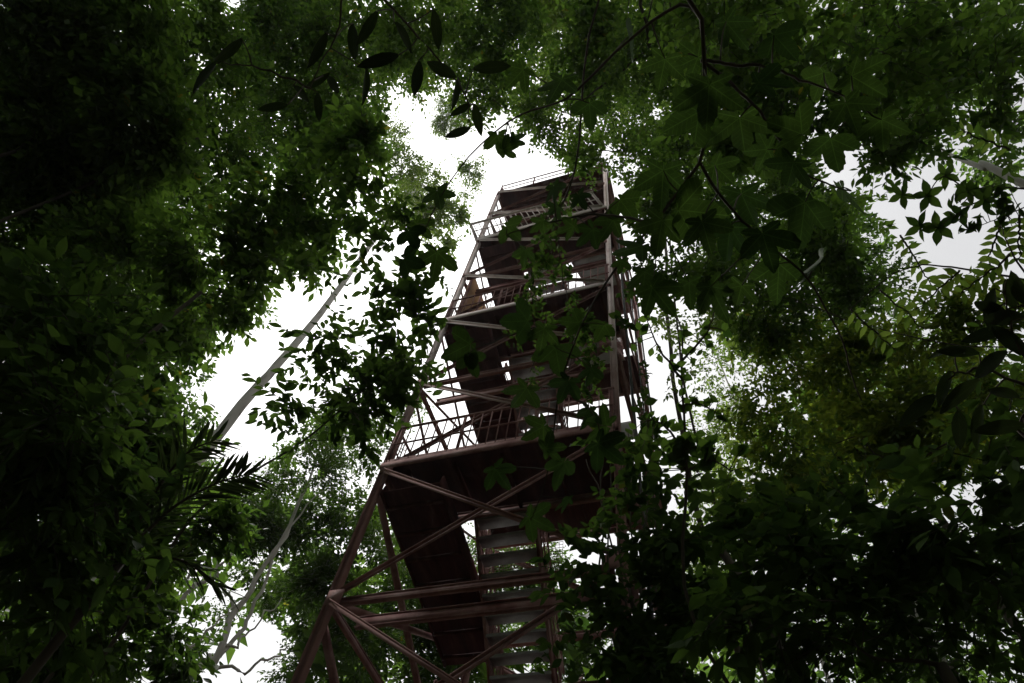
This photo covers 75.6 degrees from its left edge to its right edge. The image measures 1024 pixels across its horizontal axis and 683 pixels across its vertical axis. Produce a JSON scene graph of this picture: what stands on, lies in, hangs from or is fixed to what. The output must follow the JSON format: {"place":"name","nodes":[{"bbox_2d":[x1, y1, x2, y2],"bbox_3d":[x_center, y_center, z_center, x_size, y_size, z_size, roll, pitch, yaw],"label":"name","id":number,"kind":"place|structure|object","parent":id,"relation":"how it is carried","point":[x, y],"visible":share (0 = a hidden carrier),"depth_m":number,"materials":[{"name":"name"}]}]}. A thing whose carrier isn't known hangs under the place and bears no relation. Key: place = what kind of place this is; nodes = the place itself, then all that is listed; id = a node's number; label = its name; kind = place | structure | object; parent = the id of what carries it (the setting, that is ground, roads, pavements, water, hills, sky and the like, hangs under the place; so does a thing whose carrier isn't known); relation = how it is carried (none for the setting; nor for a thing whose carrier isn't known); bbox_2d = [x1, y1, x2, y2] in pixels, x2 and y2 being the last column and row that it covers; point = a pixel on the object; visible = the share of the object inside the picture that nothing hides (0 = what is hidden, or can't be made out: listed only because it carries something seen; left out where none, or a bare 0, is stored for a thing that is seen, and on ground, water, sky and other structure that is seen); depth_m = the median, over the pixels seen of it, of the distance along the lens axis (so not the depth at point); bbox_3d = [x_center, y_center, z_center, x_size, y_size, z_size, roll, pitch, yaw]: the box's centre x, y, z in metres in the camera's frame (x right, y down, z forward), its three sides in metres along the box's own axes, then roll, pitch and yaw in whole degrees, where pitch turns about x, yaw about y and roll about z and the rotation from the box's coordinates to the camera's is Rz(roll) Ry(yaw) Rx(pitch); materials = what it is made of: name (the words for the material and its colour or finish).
{"place":"outdoors","nodes":[
{"label":"outdoors","id":0,"kind":"place"},
{"bbox_2d":[1,0,1023,682],"label":"sky","id":1,"kind":"structure","parent":0,"point":[295,311],"materials":[{"name":"white"}]},
{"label":"ground","id":2,"kind":"structure","parent":0,"visible":0},
{"bbox_2d":[0,234,206,682],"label":"tree","id":3,"kind":"object","parent":2,"relation":"on","point":[52,490],"visible":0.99,"depth_m":5.11,"materials":[{"name":"green plant"}]},
{"bbox_2d":[0,0,229,311],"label":"tree","id":4,"kind":"object","parent":2,"relation":"on","point":[97,84],"visible":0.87,"depth_m":10.54,"materials":[{"name":"green plant"}]},
{"bbox_2d":[0,349,270,682],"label":"tree","id":5,"kind":"object","parent":2,"relation":"on","point":[222,519],"visible":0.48,"depth_m":8.14,"materials":[{"name":"green plant"}]},
{"bbox_2d":[0,402,276,682],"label":"palm","id":6,"kind":"object","parent":2,"relation":"on","point":[232,486],"visible":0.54,"depth_m":5.89,"materials":[{"name":"green plant"}]},
{"bbox_2d":[0,193,345,681],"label":"tree","id":7,"kind":"object","parent":2,"relation":"on","point":[203,420],"visible":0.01,"depth_m":17.68,"materials":[{"name":"green plant"}]},
{"bbox_2d":[1,0,404,265],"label":"tree","id":8,"kind":"object","parent":2,"relation":"on","point":[238,111],"visible":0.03,"depth_m":20.08,"materials":[{"name":"green plant"}]},
{"bbox_2d":[23,93,414,430],"bbox_3d":[-4.885,0.626,7.280,6.108,14.093,3.672,-12,-62,14],"label":"tree","id":9,"kind":"object","parent":2,"relation":"on","point":[272,238],"visible":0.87,"depth_m":10.10,"materials":[{"name":"leaf"},{"name":"pale grey bark"}]},
{"bbox_2d":[0,0,439,253],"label":"tree","id":10,"kind":"object","parent":2,"relation":"on","point":[265,19],"visible":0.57,"depth_m":14.64,"materials":[{"name":"green plant"}]},
{"bbox_2d":[91,175,459,676],"bbox_3d":[-2.542,2.260,5.542,2.562,9.941,4.724,20,-60,-5],"label":"tree","id":11,"kind":"object","parent":2,"relation":"on","point":[391,375],"visible":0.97,"depth_m":8.31,"materials":[{"name":"green plant"}]},
{"bbox_2d":[91,92,490,580],"bbox_3d":[-5.385,-4.414,25.374,7.069,50.150,5.379,16,-60,-2],"label":"tree","id":12,"kind":"object","parent":2,"relation":"on","point":[441,122],"visible":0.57,"depth_m":29.44,"materials":[{"name":"green plant"}]},
{"bbox_2d":[166,380,433,682],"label":"tree","id":13,"kind":"object","parent":2,"relation":"on","point":[309,586],"visible":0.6,"depth_m":17.13,"materials":[{"name":"green plant"}]},
{"bbox_2d":[193,0,510,137],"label":"long leaf shrub","id":14,"kind":"object","parent":2,"relation":"on","point":[355,40],"visible":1,"depth_m":2.94,"materials":[{"name":"green plant"}]},
{"bbox_2d":[277,500,614,682],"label":"tree","id":15,"kind":"object","parent":2,"relation":"on","point":[421,645],"visible":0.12,"depth_m":19.89,"materials":[{"name":"green plant"}]},
{"bbox_2d":[290,162,685,682],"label":"observation tower","id":16,"kind":"structure","parent":2,"relation":"on","point":[431,503],"depth_m":10.69,"materials":[{"name":"brown metal"}]},
{"bbox_2d":[528,310,748,682],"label":"climbing vine","id":17,"kind":"object","parent":16,"relation":"attached to","point":[634,656],"visible":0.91,"depth_m":6.51,"materials":[{"name":"green plant"}]},
{"bbox_2d":[0,395,1023,682],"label":"surrounding forest","id":18,"kind":"object","parent":2,"relation":"on","point":[568,653],"visible":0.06,"depth_m":21.04,"materials":[{"name":"green plant"}]},
{"bbox_2d":[352,0,716,214],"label":"tree","id":19,"kind":"object","parent":2,"relation":"on","point":[607,81],"visible":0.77,"depth_m":12.03,"materials":[{"name":"green plant"}]},
{"bbox_2d":[502,0,613,404],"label":"hanging vine","id":20,"kind":"object","parent":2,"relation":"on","point":[541,257],"visible":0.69,"depth_m":5.29,"materials":[{"name":"green plant"}]},
{"bbox_2d":[298,0,818,170],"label":"tree","id":21,"kind":"object","parent":2,"relation":"on","point":[553,15],"visible":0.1,"depth_m":19.56,"materials":[{"name":"green plant"}]},
{"bbox_2d":[396,0,910,543],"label":"lobed leaf tree","id":22,"kind":"object","parent":2,"relation":"on","point":[692,218],"visible":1,"depth_m":3.48,"materials":[{"name":"green plant"}]},
{"bbox_2d":[628,312,749,682],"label":"thin stemmed sapling","id":23,"kind":"object","parent":2,"relation":"on","point":[678,449],"visible":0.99,"depth_m":6.25,"materials":[{"name":"green plant"}]},
{"bbox_2d":[649,303,831,682],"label":"tree","id":24,"kind":"object","parent":2,"relation":"on","point":[661,321],"visible":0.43,"depth_m":16.82,"materials":[{"name":"green plant"}]},
{"bbox_2d":[664,241,739,652],"bbox_3d":[3.649,2.541,12.509,0.418,22.995,0.869,18,-60,-3],"label":"liana","id":25,"kind":"object","parent":24,"relation":"hanging from","point":[679,417],"visible":0.23,"depth_m":15.07,"materials":[{"name":"brown plant"}]},
{"bbox_2d":[690,455,867,682],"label":"tree","id":26,"kind":"object","parent":2,"relation":"on","point":[725,557],"visible":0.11,"depth_m":9.77,"materials":[{"name":"green plant"}]},
{"bbox_2d":[646,303,947,673],"bbox_3d":[6.697,6.277,14.821,5.163,23.942,9.988,20,-60,-5],"label":"tree","id":27,"kind":"object","parent":2,"relation":"on","point":[726,451],"visible":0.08,"depth_m":19.78,"materials":[{"name":"green plant"}]},
{"bbox_2d":[616,104,1005,361],"bbox_3d":[5.523,1.281,7.278,8.622,15.680,3.498,16,-59,-2],"label":"tree","id":28,"kind":"object","parent":2,"relation":"on","point":[842,266],"visible":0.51,"depth_m":11.49,"materials":[{"name":"green plant"}]},
{"bbox_2d":[641,0,1023,199],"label":"tree","id":29,"kind":"object","parent":2,"relation":"on","point":[931,68],"visible":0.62,"depth_m":7.78,"materials":[{"name":"green plant"}]},
{"bbox_2d":[664,353,1023,682],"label":"tree","id":30,"kind":"object","parent":2,"relation":"on","point":[929,555],"visible":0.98,"depth_m":5.05,"materials":[{"name":"green plant"}]},
{"bbox_2d":[678,0,1023,312],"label":"tree","id":31,"kind":"object","parent":2,"relation":"on","point":[988,178],"visible":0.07,"depth_m":16.34,"materials":[{"name":"green plant"}]},
{"bbox_2d":[669,239,766,682],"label":"liana","id":32,"kind":"object","parent":31,"relation":"hanging from","point":[749,623],"visible":0.23,"depth_m":12.62,"materials":[{"name":"brown plant"}]},
{"bbox_2d":[692,267,1023,682],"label":"tree","id":33,"kind":"object","parent":2,"relation":"on","point":[923,677],"visible":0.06,"depth_m":14.79,"materials":[{"name":"green plant"}]},
{"bbox_2d":[709,256,1023,637],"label":"tree","id":34,"kind":"object","parent":2,"relation":"on","point":[844,408],"visible":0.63,"depth_m":10.28,"materials":[{"name":"green plant"}]},
{"bbox_2d":[848,120,1023,358],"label":"feather leaf sapling","id":35,"kind":"object","parent":2,"relation":"on","point":[998,253],"visible":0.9,"depth_m":4.59,"materials":[{"name":"green plant"}]},
{"bbox_2d":[871,71,1023,187],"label":"tree","id":36,"kind":"object","parent":2,"relation":"on","point":[983,165],"visible":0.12,"depth_m":8.51,"materials":[{"name":"green plant"}]},
{"bbox_2d":[888,162,1023,245],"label":"whorled leaf sapling","id":37,"kind":"object","parent":2,"relation":"on","point":[985,196],"visible":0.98,"depth_m":4.96,"materials":[{"name":"green plant"}]},
{"bbox_2d":[898,270,1023,450],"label":"dark leaf shrub","id":38,"kind":"object","parent":2,"relation":"on","point":[993,311],"visible":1,"depth_m":2.90,"materials":[{"name":"green plant"}]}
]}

